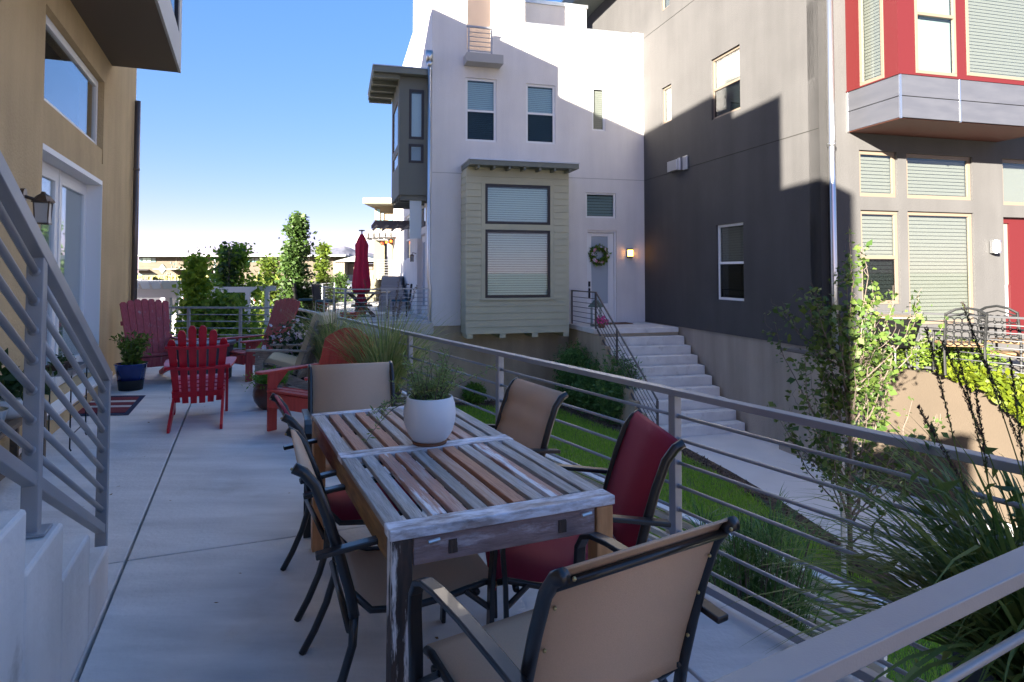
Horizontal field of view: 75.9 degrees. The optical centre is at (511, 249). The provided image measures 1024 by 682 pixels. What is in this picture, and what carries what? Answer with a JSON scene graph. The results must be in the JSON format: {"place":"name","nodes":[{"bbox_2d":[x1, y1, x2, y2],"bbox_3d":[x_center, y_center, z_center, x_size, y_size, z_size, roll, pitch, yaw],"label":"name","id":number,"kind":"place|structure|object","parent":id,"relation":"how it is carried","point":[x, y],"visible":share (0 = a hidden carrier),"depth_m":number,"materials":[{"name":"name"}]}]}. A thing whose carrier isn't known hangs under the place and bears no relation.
{"place":"outdoors","nodes":[
{"label":"outdoors","id":0,"kind":"place"},
{"bbox_2d":[137,275,280,280],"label":"golden grass","id":1,"kind":"structure","parent":0,"point":[162,277],"depth_m":251.85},
{"bbox_2d":[271,245,387,264],"bbox_3d":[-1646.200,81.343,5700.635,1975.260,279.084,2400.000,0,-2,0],"label":"mountains","id":2,"kind":"structure","parent":0,"point":[343,250],"depth_m":5720.99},
{"bbox_2d":[277,279,383,362],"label":"ornamental grass","id":3,"kind":"object","parent":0,"point":[319,344],"depth_m":7.90,"materials":[{"name":"green plant"}]},
{"bbox_2d":[136,0,561,271],"label":"sky","id":4,"kind":"structure","parent":0,"point":[268,115],"materials":[{"name":"blue"}]},
{"bbox_2d":[0,363,863,681],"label":"patio","id":5,"kind":"structure","parent":0,"point":[204,509],"depth_m":3.28,"materials":[{"name":"grey concrete"}]},
{"bbox_2d":[0,402,50,480],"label":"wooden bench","id":6,"kind":"object","parent":5,"relation":"on","point":[15,424],"visible":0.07,"depth_m":5.09,"materials":[{"name":"brown wood"}]},
{"bbox_2d":[0,348,57,419],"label":"potted plant","id":7,"kind":"object","parent":6,"relation":"on","point":[9,381],"visible":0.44,"depth_m":4.63,"materials":[{"name":"green plant"}]},
{"bbox_2d":[0,509,107,681],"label":"entry stair","id":8,"kind":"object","parent":5,"relation":"on","point":[53,588],"visible":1,"depth_m":2.05,"materials":[{"name":"concrete"}]},
{"bbox_2d":[0,151,112,546],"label":"stair railing","id":9,"kind":"object","parent":8,"relation":"on","point":[42,282],"visible":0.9,"depth_m":2.14,"materials":[{"name":"metal"}]},
{"bbox_2d":[46,362,87,450],"bbox_3d":[-3.894,1.341,5.652,0.305,0.667,0.600,1,-2,-22],"label":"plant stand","id":10,"kind":"object","parent":5,"relation":"on","point":[71,372],"visible":0.36,"depth_m":5.67,"materials":[{"name":"black metal"}]},
{"bbox_2d":[78,395,145,415],"bbox_3d":[-4.635,1.725,7.302,0.859,0.008,1.431,1,-2,-21],"label":"striped rug","id":11,"kind":"object","parent":5,"relation":"on","point":[124,405],"visible":0.49,"depth_m":7.30,"materials":[{"name":"fabric"}]},
{"bbox_2d":[109,329,152,390],"bbox_3d":[-4.811,1.384,8.291,0.568,0.760,0.428,0,-2,0],"label":"potted plant","id":12,"kind":"object","parent":5,"relation":"on","point":[130,369],"visible":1,"depth_m":8.22,"materials":[{"name":"green plant"}]},
{"bbox_2d":[119,299,187,373],"bbox_3d":[-4.968,1.240,9.079,1.049,1.103,0.770,-2,-3,44],"label":"adirondack chair","id":13,"kind":"object","parent":5,"relation":"on","point":[149,316],"visible":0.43,"depth_m":9.26,"materials":[{"name":"red paint"}]},
{"bbox_2d":[163,325,236,433],"bbox_3d":[-3.149,1.219,6.603,0.690,0.972,1.049,1,-2,-22],"label":"adirondack chair","id":14,"kind":"object","parent":5,"relation":"on","point":[202,384],"visible":1,"depth_m":6.39,"materials":[{"name":"red paint"}]},
{"bbox_2d":[167,338,236,379],"bbox_3d":[-4.300,1.525,9.102,0.880,0.535,0.880,0,-2,0],"label":"fire table","id":15,"kind":"object","parent":5,"relation":"on","point":[231,342],"visible":0.18,"depth_m":8.86,"materials":[{"name":"grey"}]},
{"bbox_2d":[217,298,299,381],"bbox_3d":[-3.561,1.251,9.387,0.770,1.103,1.049,-2,-3,38],"label":"adirondack chair","id":16,"kind":"object","parent":5,"relation":"on","point":[288,306],"visible":0.48,"depth_m":9.50,"materials":[{"name":"red paint"}]},
{"bbox_2d":[241,365,294,409],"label":"potted plant","id":17,"kind":"object","parent":5,"relation":"on","point":[259,395],"visible":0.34,"depth_m":7.03,"materials":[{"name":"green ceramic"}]},
{"bbox_2d":[262,318,310,385],"bbox_3d":[-2.876,1.342,8.748,1.224,0.876,1.039,-1,-2,26],"label":"potted plant","id":18,"kind":"object","parent":5,"relation":"on","point":[293,338],"visible":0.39,"depth_m":8.58,"materials":[{"name":"green plant"}]},
{"bbox_2d":[246,320,329,389],"bbox_3d":[-2.625,1.292,8.100,1.049,0.932,0.730,0,-2,6],"label":"adirondack chair","id":19,"kind":"object","parent":5,"relation":"on","point":[263,355],"visible":0.46,"depth_m":7.85,"materials":[{"name":"brown wood"}]},
{"bbox_2d":[264,311,336,369],"bbox_3d":[-2.657,1.118,8.110,0.862,0.699,0.470,0,-2,6],"label":"seat cushion","id":20,"kind":"object","parent":19,"relation":"on","point":[281,359],"visible":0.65,"depth_m":7.88,"materials":[{"name":"beige fabric"}]},
{"bbox_2d":[255,327,373,431],"bbox_3d":[-1.800,1.234,6.322,0.770,0.923,1.049,-1,-2,31],"label":"adirondack chair","id":21,"kind":"object","parent":5,"relation":"on","point":[295,399],"visible":0.47,"depth_m":6.17,"materials":[{"name":"orange paint"}]},
{"bbox_2d":[269,393,434,621],"bbox_3d":[-0.775,1.150,3.153,0.704,0.884,0.628,1,-2,-26],"label":"patio chair","id":22,"kind":"object","parent":5,"relation":"on","point":[343,510],"visible":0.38,"depth_m":3.02,"materials":[{"name":"black metal"}]},
{"bbox_2d":[301,361,415,537],"bbox_3d":[-0.962,1.181,4.043,0.628,0.884,0.704,1,-2,-19],"label":"patio chair","id":23,"kind":"object","parent":5,"relation":"on","point":[343,387],"visible":0.45,"depth_m":4.28,"materials":[{"name":"beige fabric"}]},
{"bbox_2d":[305,273,469,402],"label":"ornamental grass","id":24,"kind":"object","parent":5,"relation":"on","point":[390,348],"depth_m":6.29,"materials":[{"name":"green plant"}]},
{"bbox_2d":[284,426,497,681],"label":"patio chair","id":25,"kind":"object","parent":5,"relation":"on","point":[359,566],"visible":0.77,"depth_m":2.27,"materials":[{"name":"black"}]},
{"bbox_2d":[311,406,614,681],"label":"dining table","id":26,"kind":"object","parent":5,"relation":"on","point":[545,499],"visible":0.88,"depth_m":2.27,"materials":[{"name":"grey wood"}]},
{"bbox_2d":[362,347,498,446],"bbox_3d":[-0.355,0.651,2.938,0.596,0.423,0.270,0,-2,0],"label":"potted plant","id":27,"kind":"object","parent":26,"relation":"on","point":[429,412],"visible":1,"depth_m":2.88,"materials":[{"name":"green plant"}]},
{"bbox_2d":[406,377,568,509],"bbox_3d":[-0.148,1.158,3.380,0.704,0.884,0.628,1,-2,-27],"label":"patio chair","id":28,"kind":"object","parent":5,"relation":"on","point":[527,413],"visible":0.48,"depth_m":3.45,"materials":[{"name":"beige fabric"}]},
{"bbox_2d":[407,515,740,681],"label":"patio chair","id":29,"kind":"object","parent":5,"relation":"on","point":[621,612],"visible":1,"depth_m":1.58,"materials":[{"name":"beige fabric"}]},
{"bbox_2d":[485,409,685,681],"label":"patio chair","id":30,"kind":"object","parent":5,"relation":"on","point":[646,450],"visible":0.63,"depth_m":2.51,"materials":[{"name":"red fabric"}]},
{"bbox_2d":[169,307,1023,681],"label":"patio railing","id":31,"kind":"object","parent":5,"relation":"on","point":[677,511],"visible":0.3,"depth_m":2.82,"materials":[{"name":"metal"}]},
{"bbox_2d":[711,545,1023,681],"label":"handrail","id":32,"kind":"object","parent":5,"relation":"on","point":[835,654],"visible":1,"depth_m":1.06,"materials":[{"name":"metal"}]},
{"bbox_2d":[721,301,1023,681],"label":"ornamental grass","id":33,"kind":"object","parent":5,"relation":"on","point":[977,632],"depth_m":1.89,"materials":[{"name":"green plant"}]},
{"bbox_2d":[455,399,948,642],"bbox_3d":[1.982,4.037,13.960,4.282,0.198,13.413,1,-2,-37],"label":"mulch chips","id":34,"kind":"object","parent":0,"point":[616,426],"visible":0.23,"depth_m":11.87,"materials":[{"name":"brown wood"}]},
{"bbox_2d":[0,0,181,450],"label":"yellow house","id":35,"kind":"structure","parent":34,"relation":"on","point":[70,114],"depth_m":7.73,"materials":[{"name":"paint"}]},
{"bbox_2d":[41,160,58,390],"bbox_3d":[-4.745,0.293,6.524,0.060,2.398,1.350,1,-2,-22],"label":"door leaf","id":36,"kind":"structure","parent":35,"relation":"in","point":[50,174],"depth_m":7.04,"materials":[{"name":"white"}]},
{"bbox_2d":[44,15,97,144],"bbox_3d":[-4.907,-1.788,7.273,0.050,0.894,2.720,1,-2,-22],"label":"window","id":37,"kind":"structure","parent":35,"relation":"in","point":[91,84],"depth_m":8.04,"materials":[{"name":"white"}]},
{"bbox_2d":[56,171,86,385],"bbox_3d":[-5.263,0.337,7.796,0.060,2.398,1.350,1,-2,-22],"label":"door leaf","id":38,"kind":"structure","parent":35,"relation":"in","point":[72,233],"depth_m":7.97,"materials":[{"name":"white"}]},
{"bbox_2d":[170,0,178,25],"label":"bay window","id":39,"kind":"structure","parent":35,"relation":"in","point":[175,3],"depth_m":9.01,"materials":[{"name":"black"}]},
{"bbox_2d":[137,280,215,333],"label":"wall","id":40,"kind":"structure","parent":34,"relation":"on","point":[154,288],"depth_m":15.92,"materials":[{"name":"white"}]},
{"bbox_2d":[170,248,218,339],"bbox_3d":[-7.362,2.012,15.167,1.878,4.143,1.649,0,-2,0],"label":"tree","id":41,"kind":"object","parent":34,"relation":"on","point":[194,278],"visible":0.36,"depth_m":15.01,"materials":[{"name":"green plant"}]},
{"bbox_2d":[213,241,246,315],"bbox_3d":[-7.312,1.954,16.961,0.870,4.384,0.880,1,-2,-30],"label":"tree","id":42,"kind":"object","parent":34,"relation":"on","point":[225,265],"visible":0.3,"depth_m":16.98,"materials":[{"name":"green plant"}]},
{"bbox_2d":[206,241,270,354],"bbox_3d":[-7.473,1.961,17.478,2.305,4.407,2.338,0,-2,0],"label":"tree","id":43,"kind":"object","parent":34,"relation":"on","point":[244,264],"visible":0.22,"depth_m":17.34,"materials":[{"name":"green plant"}]},
{"bbox_2d":[211,286,275,344],"bbox_3d":[-6.975,2.550,17.076,1.134,3.200,1.410,0,-2,0],"label":"white pergola","id":44,"kind":"object","parent":34,"relation":"on","point":[249,290],"visible":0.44,"depth_m":16.44,"materials":[{"name":"white wood"}]},
{"bbox_2d":[243,253,285,336],"bbox_3d":[-8.991,2.268,24.028,1.907,4.301,1.919,0,-2,10],"label":"tree","id":45,"kind":"object","parent":34,"relation":"on","point":[268,264],"visible":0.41,"depth_m":23.80,"materials":[{"name":"green plant"}]},
{"bbox_2d":[262,210,326,332],"bbox_3d":[-7.032,1.496,21.456,2.070,5.615,2.273,0,-2,0],"label":"tree","id":46,"kind":"object","parent":34,"relation":"on","point":[297,247],"visible":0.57,"depth_m":21.26,"materials":[{"name":"green plant"}]},
{"bbox_2d":[311,241,335,307],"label":"tree","id":47,"kind":"object","parent":34,"relation":"on","point":[322,251],"visible":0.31,"depth_m":26.84,"materials":[{"name":"green plant"}]},
{"bbox_2d":[311,301,433,403],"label":"neighbour deck","id":48,"kind":"structure","parent":34,"relation":"on","point":[414,325],"depth_m":17.28,"materials":[{"name":"concrete"}]},
{"bbox_2d":[311,284,335,311],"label":"deck chair","id":49,"kind":"object","parent":48,"relation":"on","point":[316,294],"visible":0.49,"depth_m":19.92,"materials":[{"name":"black"}]},
{"bbox_2d":[352,230,370,316],"bbox_3d":[-4.567,0.756,19.917,0.572,2.740,0.525,0,-2,0],"label":"closed umbrella","id":50,"kind":"object","parent":48,"relation":"on","point":[361,271],"visible":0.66,"depth_m":19.79,"materials":[{"name":"red fabric"}]},
{"bbox_2d":[332,292,390,316],"bbox_3d":[-4.547,1.647,19.881,1.700,0.735,0.830,0,-2,-10],"label":"trestle table","id":51,"kind":"object","parent":48,"relation":"on","point":[367,309],"visible":0.52,"depth_m":19.59,"materials":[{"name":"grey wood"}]},
{"bbox_2d":[309,285,429,323],"bbox_3d":[-5.321,1.536,19.246,2.053,0.914,7.045,2,-3,-43],"label":"deck railing","id":52,"kind":"object","parent":48,"relation":"on","point":[345,294],"visible":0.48,"depth_m":17.10,"materials":[{"name":"silver metal"}]},
{"bbox_2d":[378,276,407,311],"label":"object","id":53,"kind":"structure","parent":48,"relation":"on","point":[390,281],"depth_m":23.44,"materials":[{"name":"grey"}]},
{"bbox_2d":[460,381,486,404],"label":"round shrub","id":54,"kind":"object","parent":34,"relation":"on","point":[467,395],"visible":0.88,"depth_m":17.75,"materials":[{"name":"green plant"}]},
{"bbox_2d":[549,338,591,408],"bbox_3d":[1.742,3.319,17.505,1.671,1.936,1.539,0,-2,0],"label":"arborvitae","id":55,"kind":"object","parent":34,"relation":"on","point":[574,357],"visible":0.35,"depth_m":17.29,"materials":[{"name":"green plant"}]},
{"bbox_2d":[567,352,602,416],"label":"arborvitae","id":56,"kind":"object","parent":34,"relation":"on","point":[584,402],"visible":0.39,"depth_m":16.48,"materials":[{"name":"green plant"}]},
{"bbox_2d":[586,349,645,424],"bbox_3d":[2.547,3.266,15.697,1.591,1.867,1.578,1,-2,-29],"label":"arborvitae","id":57,"kind":"object","parent":34,"relation":"on","point":[609,408],"visible":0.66,"depth_m":15.41,"materials":[{"name":"green plant"}]},
{"bbox_2d":[569,322,744,436],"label":"concrete steps","id":58,"kind":"structure","parent":34,"relation":"on","point":[663,354],"depth_m":16.14,"materials":[{"name":"beige paint"}]},
{"bbox_2d":[571,290,658,425],"bbox_3d":[2.379,2.626,16.236,0.050,3.133,5.209,1,-2,-15],"label":"steps railing","id":59,"kind":"object","parent":58,"relation":"on","point":[632,356],"visible":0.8,"depth_m":15.71,"materials":[{"name":"grey metal"}]},
{"bbox_2d":[561,0,1023,439],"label":"taupe house","id":60,"kind":"structure","parent":34,"relation":"on","point":[788,144],"depth_m":13.42,"materials":[{"name":"paint"}]},
{"bbox_2d":[663,85,670,123],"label":"window","id":61,"kind":"structure","parent":60,"relation":"in","point":[668,88],"depth_m":18.56,"materials":[{"name":"white"}]},
{"bbox_2d":[713,45,739,119],"bbox_3d":[5.174,-3.949,15.602,0.156,1.492,1.189,1,-2,-15],"label":"window","id":62,"kind":"structure","parent":60,"relation":"in","point":[728,64],"depth_m":15.72,"materials":[{"name":"white"}]},
{"bbox_2d":[718,222,743,300],"bbox_3d":[5.200,0.283,15.355,0.156,1.789,1.098,1,-2,-15],"label":"window","id":63,"kind":"structure","parent":60,"relation":"in","point":[732,262],"depth_m":15.48,"materials":[{"name":"white"}]},
{"bbox_2d":[858,0,883,85],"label":"window","id":64,"kind":"structure","parent":60,"relation":"in","point":[873,38],"depth_m":12.20,"materials":[{"name":"white"}]},
{"bbox_2d":[859,150,894,196],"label":"window","id":65,"kind":"structure","parent":60,"relation":"in","point":[874,170],"depth_m":12.96,"materials":[{"name":"white"}]},
{"bbox_2d":[861,210,898,303],"bbox_3d":[7.149,0.148,12.883,0.912,1.825,0.156,1,-2,-15],"label":"window","id":66,"kind":"structure","parent":60,"relation":"in","point":[877,226],"depth_m":12.92,"materials":[{"name":"white plastic"}]},
{"bbox_2d":[914,0,956,76],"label":"window","id":67,"kind":"structure","parent":60,"relation":"in","point":[932,17],"depth_m":11.84,"materials":[{"name":"white glass"}]},
{"bbox_2d":[906,154,970,199],"bbox_3d":[8.585,-1.462,13.323,1.654,0.894,0.150,1,-2,-15],"label":"window","id":68,"kind":"structure","parent":60,"relation":"in","point":[928,176],"depth_m":13.35,"materials":[{"name":"white"}]},
{"bbox_2d":[908,211,973,323],"bbox_3d":[8.589,0.365,13.260,1.656,2.240,0.150,1,-2,-15],"label":"window","id":69,"kind":"structure","parent":60,"relation":"in","point":[937,253],"depth_m":13.30,"materials":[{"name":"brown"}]},
{"bbox_2d":[965,0,1023,80],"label":"window","id":70,"kind":"structure","parent":60,"relation":"in","point":[994,28],"depth_m":12.21,"materials":[{"name":"white"}]},
{"bbox_2d":[1002,159,1023,284],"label":"window","id":71,"kind":"structure","parent":60,"relation":"in","point":[1013,170],"depth_m":13.84,"materials":[{"name":"white glass"}]},
{"bbox_2d":[1003,218,1023,334],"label":"red door","id":72,"kind":"structure","parent":60,"relation":"in","point":[1015,226],"depth_m":13.76,"materials":[{"name":"red"}]},
{"bbox_2d":[681,431,1013,588],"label":"walkway","id":73,"kind":"structure","parent":34,"relation":"on","point":[768,453],"depth_m":11.32,"materials":[{"name":"concrete"}]},
{"bbox_2d":[778,347,1023,525],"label":"raised patio","id":74,"kind":"structure","parent":34,"relation":"on","point":[920,387],"depth_m":10.29,"materials":[{"name":"beige paint"}]},
{"bbox_2d":[866,314,923,368],"bbox_3d":[6.104,1.462,10.455,0.800,0.833,0.800,0,-2,0],"label":"round grill","id":75,"kind":"object","parent":74,"relation":"on","point":[897,327],"visible":0.47,"depth_m":10.23,"materials":[{"name":"black metal"}]},
{"bbox_2d":[885,332,975,370],"bbox_3d":[6.644,1.688,10.607,1.606,0.812,1.185,-1,-2,29],"label":"hedge shrub","id":76,"kind":"object","parent":74,"relation":"on","point":[904,355],"visible":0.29,"depth_m":10.52,"materials":[{"name":"green plant"}]},
{"bbox_2d":[867,310,1023,377],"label":"steel railing","id":77,"kind":"object","parent":74,"relation":"on","point":[919,347],"visible":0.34,"depth_m":9.89,"materials":[{"name":"grey metal"}]},
{"bbox_2d":[898,330,1006,371],"bbox_3d":[6.849,1.703,10.379,1.811,0.837,0.963,0,-2,0],"label":"hedge shrub","id":78,"kind":"object","parent":74,"relation":"on","point":[928,356],"visible":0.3,"depth_m":10.34,"materials":[{"name":"green plant"}]},
{"bbox_2d":[908,337,1011,371],"bbox_3d":[7.060,1.698,10.097,1.607,0.762,1.050,1,-2,-27],"label":"hedge shrub","id":79,"kind":"object","parent":74,"relation":"on","point":[970,356],"visible":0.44,"depth_m":10.04,"materials":[{"name":"green plant"}]},
{"bbox_2d":[932,307,988,374],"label":"iron chair","id":80,"kind":"object","parent":74,"relation":"on","point":[961,343],"visible":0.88,"depth_m":9.61,"materials":[{"name":"black metal"}]},
{"bbox_2d":[933,359,1023,433],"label":"ivy","id":81,"kind":"object","parent":74,"relation":"attached to","point":[980,380],"visible":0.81,"depth_m":9.32,"materials":[{"name":"green plant"}]},
{"bbox_2d":[963,349,1023,359],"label":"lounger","id":82,"kind":"object","parent":74,"relation":"on","point":[1010,353],"visible":0.2,"depth_m":10.20,"materials":[{"name":"fabric"}]},
{"bbox_2d":[977,305,1023,372],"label":"iron chair","id":83,"kind":"object","parent":74,"relation":"on","point":[1019,330],"visible":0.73,"depth_m":10.08,"materials":[{"name":"black metal"}]},
{"bbox_2d":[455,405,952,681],"bbox_3d":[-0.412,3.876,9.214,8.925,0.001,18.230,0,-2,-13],"label":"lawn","id":84,"kind":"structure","parent":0,"point":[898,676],"depth_m":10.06,"materials":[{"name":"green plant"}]},
{"bbox_2d":[401,390,887,676],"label":"shrubs","id":85,"kind":"object","parent":84,"relation":"on","point":[877,667],"visible":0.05,"depth_m":4.52,"materials":[{"name":"green plant"}]},
{"bbox_2d":[682,479,843,636],"bbox_3d":[1.555,2.655,4.415,1.303,2.113,1.140,0,-2,0],"label":"feathery shrub","id":86,"kind":"object","parent":84,"relation":"on","point":[743,552],"visible":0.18,"depth_m":4.32,"materials":[{"name":"green plant"}]},
{"bbox_2d":[839,443,845,577],"bbox_3d":[3.871,3.047,7.677,0.040,1.550,0.040,0,-2,0],"label":"tree stake","id":87,"kind":"object","parent":84,"relation":"on","point":[843,534],"visible":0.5,"depth_m":7.66,"materials":[{"name":"brown wood"}]},
{"bbox_2d":[761,229,949,575],"bbox_3d":[3.983,1.776,7.823,1.926,4.101,1.728,0,-2,0],"label":"young pear tree","id":88,"kind":"object","parent":84,"relation":"on","point":[855,392],"visible":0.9,"depth_m":7.66,"materials":[{"name":"green plant"}]},
{"label":"road","id":89,"kind":"structure","parent":0,"visible":0},
{"bbox_2d":[329,271,357,302],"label":"tree","id":90,"kind":"object","parent":89,"relation":"on","point":[339,276],"visible":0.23,"depth_m":29.76,"materials":[{"name":"green plant"}]},
{"bbox_2d":[363,198,393,300],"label":"cream house","id":91,"kind":"structure","parent":89,"relation":"on","point":[383,208],"depth_m":30.92,"materials":[{"name":"beige paint"}]},
{"bbox_2d":[354,231,395,241],"bbox_3d":[-6.014,0.300,29.758,1.902,2.119,2.500,0,-2,0],"label":"porch pergola","id":92,"kind":"object","parent":91,"relation":"on","point":[380,236],"visible":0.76,"depth_m":28.68,"materials":[{"name":"grey paint"}]},
{"label":"ground","id":93,"kind":"structure","parent":0,"visible":0},
{"bbox_2d":[178,282,269,354],"bbox_3d":[-6.553,2.439,15.015,2.668,3.415,2.663,2,-3,-38],"label":"shrub","id":94,"kind":"object","parent":93,"relation":"on","point":[226,299],"visible":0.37,"depth_m":14.75,"materials":[{"name":"green plant"}]},
{"bbox_2d":[138,255,351,280],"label":"sports hall","id":95,"kind":"structure","parent":93,"relation":"on","point":[152,265],"depth_m":289.86,"materials":[{"name":"stone"}]},
{"bbox_2d":[333,256,387,280],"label":"gym building","id":96,"kind":"structure","parent":93,"relation":"on","point":[345,266],"depth_m":199.99,"materials":[{"name":"white concrete"}]},
{"bbox_2d":[368,0,644,402],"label":"white house","id":97,"kind":"structure","parent":93,"relation":"on","point":[517,160],"depth_m":18.57,"materials":[{"name":"paint"}]},
{"bbox_2d":[393,100,397,154],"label":"window","id":98,"kind":"structure","parent":97,"relation":"in","point":[395,114],"depth_m":19.52,"materials":[{"name":"blue glass"}]},
{"bbox_2d":[409,89,423,159],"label":"window","id":99,"kind":"structure","parent":97,"relation":"in","point":[416,97],"depth_m":18.27,"materials":[{"name":"black"}]},
{"bbox_2d":[409,144,423,238],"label":"window","id":100,"kind":"structure","parent":97,"relation":"in","point":[415,206],"depth_m":18.19,"materials":[{"name":"black glass"}]},
{"bbox_2d":[421,235,424,314],"bbox_3d":[-2.628,0.781,20.162,0.060,2.486,1.944,1,-2,-15],"label":"side door","id":101,"kind":"structure","parent":97,"relation":"in","point":[423,237],"depth_m":20.85,"materials":[{"name":"white"}]},
{"bbox_2d":[465,78,495,141],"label":"window","id":102,"kind":"structure","parent":97,"relation":"in","point":[480,120],"depth_m":18.56,"materials":[{"name":"white"}]},
{"bbox_2d":[485,184,549,224],"bbox_3d":[0.150,-1.229,17.872,1.828,1.079,0.150,1,-2,-15],"label":"window","id":103,"kind":"structure","parent":97,"relation":"in","point":[504,203],"depth_m":17.88,"materials":[{"name":"black"}]},
{"bbox_2d":[485,230,549,297],"bbox_3d":[0.150,0.380,17.816,1.823,1.829,0.150,1,-2,-15],"label":"window","id":104,"kind":"structure","parent":97,"relation":"in","point":[517,262],"depth_m":17.82,"materials":[{"name":"black"}]},
{"bbox_2d":[526,84,554,143],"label":"window","id":105,"kind":"structure","parent":97,"relation":"in","point":[540,99],"depth_m":19.01,"materials":[{"name":"white"}]},
{"bbox_2d":[592,87,604,130],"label":"window","id":106,"kind":"structure","parent":97,"relation":"in","point":[598,94],"depth_m":19.47,"materials":[{"name":"white"}]},
{"bbox_2d":[586,193,614,217],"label":"window","id":107,"kind":"structure","parent":97,"relation":"in","point":[598,205],"depth_m":19.39,"materials":[{"name":"white glass"}]},
{"bbox_2d":[588,233,613,321],"bbox_3d":[2.604,0.803,19.299,0.828,2.605,0.130,1,-2,-15],"label":"front door","id":108,"kind":"structure","parent":97,"relation":"in","point":[600,278],"depth_m":19.34,"materials":[{"name":"white"}]},
{"bbox_2d":[588,243,611,266],"bbox_3d":[2.594,0.152,19.245,0.768,0.694,0.284,1,-2,-15],"label":"wreath","id":109,"kind":"object","parent":108,"relation":"attached to","point":[604,258],"visible":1,"depth_m":19.21,"materials":[{"name":"green plant"}]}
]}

